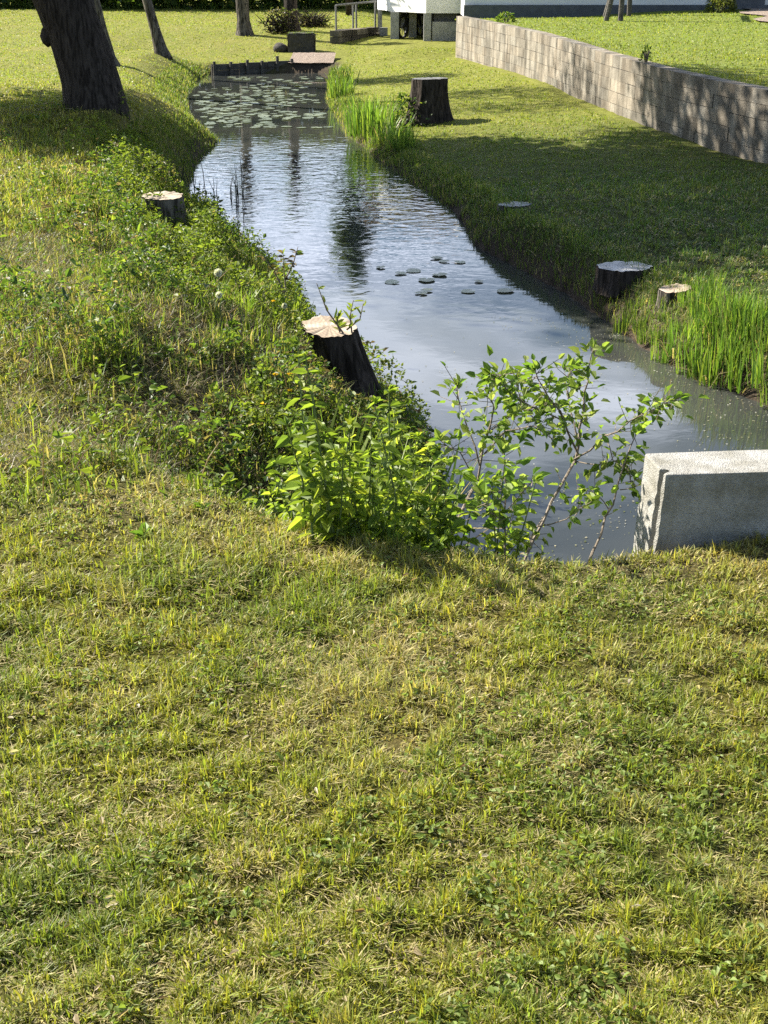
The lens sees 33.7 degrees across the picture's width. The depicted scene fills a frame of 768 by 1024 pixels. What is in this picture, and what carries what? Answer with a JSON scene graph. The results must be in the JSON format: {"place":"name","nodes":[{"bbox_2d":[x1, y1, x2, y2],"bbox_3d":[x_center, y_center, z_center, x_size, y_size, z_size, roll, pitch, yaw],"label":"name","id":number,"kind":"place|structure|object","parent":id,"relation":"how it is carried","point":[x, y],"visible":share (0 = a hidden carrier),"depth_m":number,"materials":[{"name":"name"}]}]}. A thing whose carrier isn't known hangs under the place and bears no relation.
{"place":"outdoors","nodes":[
{"label":"outdoors","id":0,"kind":"place"},
{"bbox_2d":[288,52,335,62],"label":"stone slab","id":1,"kind":"structure","parent":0,"point":[305,57],"depth_m":30.13,"materials":[{"name":"stone"}]},
{"bbox_2d":[0,0,767,1023],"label":"ground","id":2,"kind":"structure","parent":0,"point":[384,44],"depth_m":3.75,"materials":[{"name":"plant"}]},
{"bbox_2d":[32,0,129,119],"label":"leaning tree","id":3,"kind":"object","parent":2,"relation":"on","point":[73,35],"visible":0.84,"depth_m":13.54,"materials":[{"name":"brown plant"}]},
{"bbox_2d":[94,0,120,65],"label":"young tree","id":4,"kind":"object","parent":2,"relation":"on","point":[98,7],"visible":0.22,"depth_m":24.68,"materials":[{"name":"grey plant"}]},
{"bbox_2d":[128,522,153,543],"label":"dock plant","id":5,"kind":"object","parent":2,"relation":"on","point":[139,532],"visible":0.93,"depth_m":3.79,"materials":[{"name":"green plant"}]},
{"bbox_2d":[142,0,172,58],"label":"young tree","id":6,"kind":"object","parent":2,"relation":"on","point":[160,46],"visible":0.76,"depth_m":28.02,"materials":[{"name":"grey plant"}]},
{"bbox_2d":[141,191,188,227],"bbox_3d":[-1.649,-2.244,9.626,0.386,0.338,0.355,0,24,0],"label":"tree stump","id":7,"kind":"object","parent":2,"relation":"on","point":[162,203],"visible":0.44,"depth_m":9.50,"materials":[{"name":"wood"}]},
{"bbox_2d":[0,221,363,516],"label":"grass","id":8,"kind":"structure","parent":2,"relation":"on","point":[71,314],"depth_m":5.66,"materials":[{"name":"plant"}]},
{"bbox_2d":[0,0,393,11],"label":"hedge","id":9,"kind":"object","parent":2,"relation":"on","point":[194,4],"visible":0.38,"depth_m":47.44,"materials":[{"name":"green plant"}]},
{"bbox_2d":[0,83,455,516],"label":"bank weeds","id":10,"kind":"object","parent":2,"relation":"on","point":[147,168],"visible":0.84,"depth_m":6.41,"materials":[{"name":"green plant"}]},
{"bbox_2d":[235,0,253,35],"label":"young tree","id":11,"kind":"object","parent":2,"relation":"on","point":[244,27],"visible":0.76,"depth_m":34.39,"materials":[{"name":"grey plant"}]},
{"bbox_2d":[230,286,262,319],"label":"grass tuft","id":12,"kind":"object","parent":2,"relation":"on","point":[250,304],"visible":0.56,"depth_m":7.13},
{"bbox_2d":[211,56,292,75],"bbox_3d":[-3.019,-10.178,29.309,2.007,0.671,0.124,-11,26,-24],"label":"timber edging","id":13,"kind":"object","parent":2,"relation":"on","point":[248,67],"visible":0.59,"depth_m":29.20,"materials":[{"name":"wood"}]},
{"bbox_2d":[255,6,301,33],"bbox_3d":[-2.987,-13.544,34.929,1.416,0.769,0.901,-6,24,-13],"label":"brush pile","id":14,"kind":"object","parent":2,"relation":"on","point":[278,23],"visible":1,"depth_m":34.84,"materials":[{"name":"green plant"}]},
{"bbox_2d":[258,247,303,298],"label":"young shoot","id":15,"kind":"object","parent":2,"relation":"on","point":[297,252],"visible":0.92,"depth_m":8.65,"materials":[{"name":"green plant"}]},
{"bbox_2d":[266,470,313,522],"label":"leafy weed","id":16,"kind":"object","parent":2,"relation":"on","point":[278,484],"visible":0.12,"depth_m":4.03,"materials":[{"name":"green plant"}]},
{"bbox_2d":[265,425,317,520],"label":"leafy weed","id":17,"kind":"object","parent":2,"relation":"on","point":[271,464],"visible":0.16,"depth_m":4.71,"materials":[{"name":"green plant"}]},
{"bbox_2d":[284,0,301,31],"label":"young tree","id":18,"kind":"object","parent":2,"relation":"on","point":[289,5],"visible":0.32,"depth_m":35.21,"materials":[{"name":"brown plant"}]},
{"bbox_2d":[287,32,315,52],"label":"stone block","id":19,"kind":"structure","parent":2,"relation":"on","point":[302,42],"depth_m":31.60,"materials":[{"name":"grey stone"}]},
{"bbox_2d":[275,416,342,546],"bbox_3d":[-0.209,-0.079,3.701,0.220,0.465,0.176,22,43,25],"label":"leafy weed","id":20,"kind":"object","parent":2,"relation":"on","point":[293,479],"visible":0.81,"depth_m":3.67,"materials":[{"name":"green plant"}]},
{"bbox_2d":[288,452,332,514],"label":"leafy weed","id":21,"kind":"object","parent":2,"relation":"on","point":[297,493],"visible":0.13,"depth_m":3.85,"materials":[{"name":"green plant"}]},
{"bbox_2d":[261,450,362,521],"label":"leafy weed","id":22,"kind":"object","parent":2,"relation":"on","point":[272,490],"visible":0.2,"depth_m":4.21,"materials":[{"name":"green plant"}]},
{"bbox_2d":[285,335,349,544],"bbox_3d":[-0.217,-0.184,3.707,0.180,0.629,0.316,-18,29,-35],"label":"leafy weed","id":23,"kind":"object","parent":2,"relation":"on","point":[330,525],"visible":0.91,"depth_m":3.67,"materials":[{"name":"green plant"}]},
{"bbox_2d":[298,8,338,27],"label":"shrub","id":24,"kind":"object","parent":2,"relation":"on","point":[312,19],"visible":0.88,"depth_m":36.35,"materials":[{"name":"green plant"}]},
{"bbox_2d":[303,416,360,548],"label":"leafy weed","id":25,"kind":"object","parent":2,"relation":"on","point":[343,512],"visible":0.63,"depth_m":3.71,"materials":[{"name":"green plant"}]},
{"bbox_2d":[294,391,384,495],"bbox_3d":[-0.211,-0.252,5.603,0.558,0.534,0.516,4,24,8],"label":"grass tuft","id":26,"kind":"object","parent":2,"relation":"on","point":[357,447],"visible":0.2,"depth_m":5.65,"materials":[{"name":"plant"}]},
{"bbox_2d":[317,64,361,86],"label":"iris clump","id":27,"kind":"object","parent":2,"relation":"on","point":[335,79],"visible":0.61,"depth_m":25.02,"materials":[{"name":"green plant"}]},
{"bbox_2d":[326,74,358,97],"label":"iris clump","id":28,"kind":"object","parent":2,"relation":"on","point":[335,84],"visible":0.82,"depth_m":23.28,"materials":[{"name":"green plant"}]},
{"bbox_2d":[312,467,372,533],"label":"leafy weed","id":29,"kind":"object","parent":2,"relation":"on","point":[361,509],"visible":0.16,"depth_m":3.75,"materials":[{"name":"green plant"}]},
{"bbox_2d":[301,315,390,414],"bbox_3d":[-0.187,-0.757,6.811,0.508,0.547,0.423,0,24,0],"label":"tree stump","id":30,"kind":"object","parent":2,"relation":"on","point":[346,356],"visible":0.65,"depth_m":6.65,"materials":[{"name":"wood"}]},
{"bbox_2d":[316,283,365,333],"bbox_3d":[-0.219,-1.052,6.553,0.256,0.267,0.136,0,24,0],"label":"stump sprout","id":31,"kind":"object","parent":30,"relation":"on","point":[338,323],"visible":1,"depth_m":6.57,"materials":[{"name":"green plant"}]},
{"bbox_2d":[330,404,364,525],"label":"leafy weed","id":32,"kind":"object","parent":2,"relation":"on","point":[342,409],"visible":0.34,"depth_m":3.78,"materials":[{"name":"green plant"}]},
{"bbox_2d":[327,450,373,542],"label":"leafy weed","id":33,"kind":"object","parent":2,"relation":"on","point":[354,530],"visible":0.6,"depth_m":3.75,"materials":[{"name":"green plant"}]},
{"bbox_2d":[330,27,379,43],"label":"stone wall","id":34,"kind":"structure","parent":2,"relation":"on","point":[342,36],"depth_m":33.58,"materials":[{"name":"stone"}]},
{"bbox_2d":[335,0,376,29],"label":"metal railing","id":35,"kind":"object","parent":34,"relation":"on","point":[356,3],"visible":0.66,"depth_m":33.94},
{"bbox_2d":[321,424,391,541],"bbox_3d":[-0.081,-0.037,3.777,0.243,0.499,0.156,-15,37,-24],"label":"leafy weed","id":36,"kind":"object","parent":2,"relation":"on","point":[366,478],"visible":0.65,"depth_m":3.76,"materials":[{"name":"green plant"}]},
{"bbox_2d":[340,451,381,534],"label":"leafy weed","id":37,"kind":"object","parent":2,"relation":"on","point":[375,456],"visible":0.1,"depth_m":3.99,"materials":[{"name":"green plant"}]},
{"bbox_2d":[339,95,389,131],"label":"iris clump","id":38,"kind":"object","parent":2,"relation":"on","point":[348,126],"visible":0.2,"depth_m":19.06,"materials":[{"name":"green plant"}]},
{"bbox_2d":[340,90,407,137],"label":"iris clump","id":39,"kind":"object","parent":2,"relation":"on","point":[371,118],"visible":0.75,"depth_m":18.38,"materials":[{"name":"green plant"}]},
{"bbox_2d":[346,472,424,545],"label":"leafy weed","id":40,"kind":"object","parent":2,"relation":"on","point":[405,490],"visible":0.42,"depth_m":3.77,"materials":[{"name":"green plant"}]},
{"bbox_2d":[354,459,420,524],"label":"leafy weed","id":41,"kind":"object","parent":2,"relation":"on","point":[408,466],"visible":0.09,"depth_m":4.76,"materials":[{"name":"green plant"}]},
{"bbox_2d":[367,494,410,543],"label":"leafy weed","id":42,"kind":"object","parent":2,"relation":"on","point":[382,524],"visible":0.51,"depth_m":3.74,"materials":[{"name":"green plant"}]},
{"bbox_2d":[362,384,420,545],"bbox_3d":[0.002,-0.095,3.794,0.183,0.612,0.246,-6,25,-14],"label":"leafy weed","id":43,"kind":"object","parent":2,"relation":"on","point":[391,482],"visible":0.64,"depth_m":3.76,"materials":[{"name":"green plant"}]},
{"bbox_2d":[368,113,415,139],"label":"iris clump","id":44,"kind":"object","parent":2,"relation":"on","point":[391,125],"visible":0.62,"depth_m":17.80,"materials":[{"name":"green plant"}]},
{"bbox_2d":[351,486,434,545],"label":"leafy weed","id":45,"kind":"object","parent":2,"relation":"on","point":[404,528],"visible":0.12,"depth_m":3.73,"materials":[{"name":"green plant"}]},
{"bbox_2d":[360,468,432,533],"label":"leafy weed","id":46,"kind":"object","parent":2,"relation":"on","point":[412,471],"visible":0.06,"depth_m":4.85,"materials":[{"name":"green plant"}]},
{"bbox_2d":[370,427,430,520],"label":"leafy weed","id":47,"kind":"object","parent":2,"relation":"on","point":[412,447],"visible":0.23,"depth_m":5.42,"materials":[{"name":"green plant"}]},
{"bbox_2d":[380,121,420,150],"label":"iris clump","id":48,"kind":"object","parent":2,"relation":"on","point":[396,141],"visible":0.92,"depth_m":16.96,"materials":[{"name":"green plant"}]},
{"bbox_2d":[367,436,437,539],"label":"leafy weed","id":49,"kind":"object","parent":2,"relation":"on","point":[421,451],"visible":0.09,"depth_m":5.67,"materials":[{"name":"green plant"}]},
{"bbox_2d":[399,12,423,37],"bbox_3d":[0.751,-13.382,34.439,0.647,0.978,1.882,10,26,22],"label":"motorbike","id":50,"kind":"object","parent":2,"relation":"on","point":[405,24],"visible":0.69,"depth_m":34.21,"materials":[{"name":"black metal"}]},
{"bbox_2d":[368,451,469,541],"bbox_3d":[0.178,-0.019,5.589,0.810,0.554,0.632,17,29,33],"label":"grass tuft","id":51,"kind":"object","parent":2,"relation":"on","point":[441,488],"visible":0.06,"depth_m":5.61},
{"bbox_2d":[387,512,451,558],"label":"leafy weed","id":52,"kind":"object","parent":2,"relation":"on","point":[414,519],"visible":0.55,"depth_m":3.71,"materials":[{"name":"green plant"}]},
{"bbox_2d":[393,445,445,541],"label":"leafy weed","id":53,"kind":"object","parent":2,"relation":"on","point":[408,474],"visible":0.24,"depth_m":3.90,"materials":[{"name":"green plant"}]},
{"bbox_2d":[390,420,448,490],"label":"leafy weed","id":54,"kind":"object","parent":2,"relation":"on","point":[417,435],"visible":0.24,"depth_m":5.88,"materials":[{"name":"green plant"}]},
{"bbox_2d":[394,77,453,127],"bbox_3d":[0.565,-6.074,18.880,0.978,0.763,0.918,-22,32,-40],"label":"tree stump","id":55,"kind":"object","parent":2,"relation":"on","point":[428,100],"visible":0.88,"depth_m":18.64,"materials":[{"name":"wood"}]},
{"bbox_2d":[412,466,453,556],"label":"leafy weed","id":56,"kind":"object","parent":2,"relation":"on","point":[426,532],"visible":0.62,"depth_m":3.78,"materials":[{"name":"green plant"}]},
{"bbox_2d":[410,501,457,553],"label":"leafy weed","id":57,"kind":"object","parent":2,"relation":"on","point":[416,541],"visible":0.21,"depth_m":3.83,"materials":[{"name":"green plant"}]},
{"bbox_2d":[402,469,477,557],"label":"leafy weed","id":58,"kind":"object","parent":2,"relation":"on","point":[468,475],"visible":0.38,"depth_m":3.79,"materials":[{"name":"green plant"}]},
{"bbox_2d":[388,430,495,544],"bbox_3d":[0.262,-0.076,5.810,0.831,0.568,0.648,8,25,17],"label":"grass tuft","id":59,"kind":"object","parent":2,"relation":"on","point":[451,480],"visible":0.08,"depth_m":5.84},
{"bbox_2d":[427,529,459,560],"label":"leafy weed","id":60,"kind":"object","parent":2,"relation":"on","point":[452,538],"visible":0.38,"depth_m":3.78,"materials":[{"name":"green plant"}]},
{"bbox_2d":[407,471,483,546],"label":"leafy weed","id":61,"kind":"object","parent":2,"relation":"on","point":[434,488],"visible":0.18,"depth_m":3.94,"materials":[{"name":"green plant"}]},
{"bbox_2d":[134,59,767,397],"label":"bank grass","id":62,"kind":"structure","parent":2,"relation":"on","point":[173,91],"depth_m":14.59,"materials":[{"name":"plant"}]},
{"bbox_2d":[441,513,479,556],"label":"leafy weed","id":63,"kind":"object","parent":2,"relation":"on","point":[468,529],"visible":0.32,"depth_m":3.80,"materials":[{"name":"green plant"}]},
{"bbox_2d":[416,345,563,556],"bbox_3d":[0.332,-0.194,4.003,0.471,0.551,0.749,0,24,0],"label":"sapling","id":64,"kind":"object","parent":2,"relation":"on","point":[505,424],"visible":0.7,"depth_m":4.06,"materials":[{"name":"green plant"}]},
{"bbox_2d":[451,437,550,561],"bbox_3d":[0.343,-0.019,3.793,0.292,0.349,0.282,0,24,0],"label":"leafy weed","id":65,"kind":"object","parent":2,"relation":"on","point":[515,486],"visible":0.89,"depth_m":3.76,"materials":[{"name":"green plant"}]},
{"bbox_2d":[485,509,522,554],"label":"leafy weed","id":66,"kind":"object","parent":2,"relation":"on","point":[515,523],"visible":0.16,"depth_m":4.00,"materials":[{"name":"green plant"}]},
{"bbox_2d":[479,523,533,563],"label":"leafy weed","id":67,"kind":"object","parent":2,"relation":"on","point":[499,535],"visible":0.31,"depth_m":3.84,"materials":[{"name":"green plant"}]},
{"bbox_2d":[482,457,543,563],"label":"leafy weed","id":68,"kind":"object","parent":2,"relation":"on","point":[515,534],"visible":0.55,"depth_m":3.75,"materials":[{"name":"green plant"}]},
{"bbox_2d":[497,201,530,210],"bbox_3d":[1.252,-2.921,12.281,0.401,0.144,0.312,0,24,0],"label":"tree stump","id":69,"kind":"object","parent":2,"relation":"on","point":[516,204],"visible":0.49,"depth_m":12.22,"materials":[{"name":"wood"}]},
{"bbox_2d":[377,0,767,40],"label":"house","id":70,"kind":"structure","parent":2,"relation":"on","point":[440,17],"depth_m":30.64,"materials":[{"name":"paint"}]},
{"bbox_2d":[721,0,764,4],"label":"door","id":71,"kind":"structure","parent":70,"relation":"in","point":[739,2],"depth_m":30.59,"materials":[{"name":"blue metal"}]},
{"bbox_2d":[465,337,709,562],"bbox_3d":[0.583,-0.235,4.113,0.612,0.614,0.914,19,30,37],"label":"sapling","id":72,"kind":"object","parent":2,"relation":"on","point":[546,404],"visible":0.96,"depth_m":4.14,"materials":[{"name":"green plant"}]},
{"bbox_2d":[571,420,651,564],"bbox_3d":[0.731,-0.063,4.000,0.218,0.357,0.497,14,27,28],"label":"sapling","id":73,"kind":"object","parent":2,"relation":"on","point":[639,428],"visible":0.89,"depth_m":4.03,"materials":[{"name":"green plant"}]},
{"bbox_2d":[456,16,767,163],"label":"retaining wall","id":74,"kind":"structure","parent":2,"relation":"on","point":[725,116],"depth_m":17.52,"materials":[{"name":"concrete"}]},
{"bbox_2d":[608,304,636,335],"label":"reed clump","id":75,"kind":"object","parent":2,"relation":"on","point":[619,325],"visible":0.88,"depth_m":9.27,"materials":[{"name":"green plant"}]},
{"bbox_2d":[592,261,652,297],"bbox_3d":[1.864,-1.810,9.781,0.479,0.208,0.458,0,24,0],"label":"tree stump","id":76,"kind":"object","parent":2,"relation":"on","point":[610,279],"visible":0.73,"depth_m":9.64,"materials":[{"name":"black wood"}]},
{"bbox_2d":[631,321,653,344],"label":"reed clump","id":77,"kind":"object","parent":2,"relation":"on","point":[643,336],"visible":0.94,"depth_m":8.92,"materials":[{"name":"green plant"}]},
{"bbox_2d":[649,321,669,344],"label":"reed clump","id":78,"kind":"object","parent":2,"relation":"on","point":[657,336],"visible":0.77,"depth_m":8.77,"materials":[{"name":"green plant"}]},
{"bbox_2d":[645,338,679,363],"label":"reed clump","id":79,"kind":"object","parent":2,"relation":"on","point":[663,353],"visible":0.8,"depth_m":8.61,"materials":[{"name":"green plant"}]},
{"bbox_2d":[654,283,691,309],"bbox_3d":[2.073,-1.537,9.089,0.263,0.172,0.268,0,24,0],"label":"tree stump","id":80,"kind":"object","parent":2,"relation":"on","point":[666,290],"visible":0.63,"depth_m":9.02,"materials":[{"name":"wood"}]},
{"bbox_2d":[650,308,704,359],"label":"reed clump","id":81,"kind":"object","parent":2,"relation":"on","point":[671,337],"visible":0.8,"depth_m":8.46,"materials":[{"name":"green plant"}]},
{"bbox_2d":[673,340,705,374],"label":"reed clump","id":82,"kind":"object","parent":2,"relation":"on","point":[681,364],"visible":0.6,"depth_m":8.39,"materials":[{"name":"green plant"}]},
{"bbox_2d":[673,281,721,318],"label":"reed clump","id":83,"kind":"object","parent":2,"relation":"on","point":[696,307],"visible":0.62,"depth_m":8.62,"materials":[{"name":"green plant"}]},
{"bbox_2d":[633,450,767,557],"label":"concrete block","id":84,"kind":"structure","parent":2,"relation":"on","point":[690,499],"depth_m":3.76,"materials":[{"name":"concrete"}]},
{"bbox_2d":[687,296,724,333],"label":"reed clump","id":85,"kind":"object","parent":2,"relation":"on","point":[702,313],"visible":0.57,"depth_m":8.45,"materials":[{"name":"green plant"}]},
{"bbox_2d":[694,307,728,345],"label":"reed clump","id":86,"kind":"object","parent":2,"relation":"on","point":[706,328],"visible":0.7,"depth_m":8.33,"materials":[{"name":"green plant"}]},
{"bbox_2d":[694,268,738,299],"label":"reed clump","id":87,"kind":"object","parent":2,"relation":"on","point":[710,281],"visible":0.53,"depth_m":8.78,"materials":[{"name":"green plant"}]},
{"bbox_2d":[699,277,734,305],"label":"reed clump","id":88,"kind":"object","parent":2,"relation":"on","point":[708,299],"visible":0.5,"depth_m":8.70,"materials":[{"name":"green plant"}]},
{"bbox_2d":[700,313,747,361],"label":"reed clump","id":89,"kind":"object","parent":2,"relation":"on","point":[722,341],"visible":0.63,"depth_m":8.18,"materials":[{"name":"green plant"}]},
{"bbox_2d":[691,293,764,343],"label":"reed clump","id":90,"kind":"object","parent":2,"relation":"on","point":[733,322],"visible":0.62,"depth_m":8.19,"materials":[{"name":"green plant"}]},
{"bbox_2d":[698,276,759,326],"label":"reed clump","id":91,"kind":"object","parent":2,"relation":"on","point":[719,305],"visible":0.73,"depth_m":8.35,"materials":[{"name":"green plant"}]},
{"bbox_2d":[716,328,757,370],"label":"reed clump","id":92,"kind":"object","parent":2,"relation":"on","point":[732,346],"visible":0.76,"depth_m":8.04,"materials":[{"name":"green plant"}]},
{"bbox_2d":[718,345,758,392],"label":"reed clump","id":93,"kind":"object","parent":2,"relation":"on","point":[731,386],"visible":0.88,"depth_m":7.98,"materials":[{"name":"green plant"}]},
{"bbox_2d":[728,289,767,327],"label":"reed clump","id":94,"kind":"object","parent":2,"relation":"on","point":[750,311],"visible":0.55,"depth_m":8.25,"materials":[{"name":"green plant"}]},
{"bbox_2d":[733,331,767,389],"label":"reed clump","id":95,"kind":"object","parent":2,"relation":"on","point":[756,374],"visible":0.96,"depth_m":7.81,"materials":[{"name":"green plant"}]},
{"bbox_2d":[735,300,767,348],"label":"reed clump","id":96,"kind":"object","parent":2,"relation":"on","point":[753,330],"visible":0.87,"depth_m":8.09,"materials":[{"name":"green plant"}]},
{"bbox_2d":[186,73,767,565],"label":"water","id":97,"kind":"structure","parent":0,"point":[338,207],"depth_m":10.00,"materials":[{"name":"liquid"}]},
{"bbox_2d":[181,153,243,204],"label":"rush clump","id":98,"kind":"object","parent":97,"relation":"in","point":[236,187],"visible":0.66,"depth_m":14.27,"materials":[{"name":"green plant"}]},
{"bbox_2d":[365,317,766,559],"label":"floating debris","id":99,"kind":"object","parent":97,"relation":"on","point":[627,393],"visible":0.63,"depth_m":7.91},
{"bbox_2d":[682,327,729,381],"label":"reed clump","id":100,"kind":"object","parent":97,"relation":"in","point":[689,359],"visible":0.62,"depth_m":8.26,"materials":[{"name":"green plant"}]},
{"bbox_2d":[675,328,748,388],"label":"reed clump","id":101,"kind":"object","parent":97,"relation":"in","point":[714,367],"visible":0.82,"depth_m":8.12,"materials":[{"name":"green plant"}]},
{"bbox_2d":[484,10,767,86],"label":"lawn","id":102,"kind":"structure","parent":0,"point":[687,46],"depth_m":21.43,"materials":[{"name":"plant"}]},
{"bbox_2d":[495,11,516,22],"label":"weed tuft","id":103,"kind":"object","parent":102,"relation":"on","point":[502,16],"visible":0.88,"depth_m":26.22,"materials":[{"name":"green plant"}]},
{"bbox_2d":[603,0,631,20],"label":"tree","id":104,"kind":"object","parent":102,"relation":"on","point":[607,10],"visible":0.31,"depth_m":26.44,"materials":[{"name":"plant"}]},
{"bbox_2d":[703,0,738,12],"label":"shrub","id":105,"kind":"object","parent":102,"relation":"on","point":[730,4],"visible":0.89,"depth_m":29.23,"materials":[{"name":"green plant"}]},
{"bbox_2d":[740,8,767,21],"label":"garden path","id":106,"kind":"structure","parent":0,"point":[760,11],"depth_m":28.51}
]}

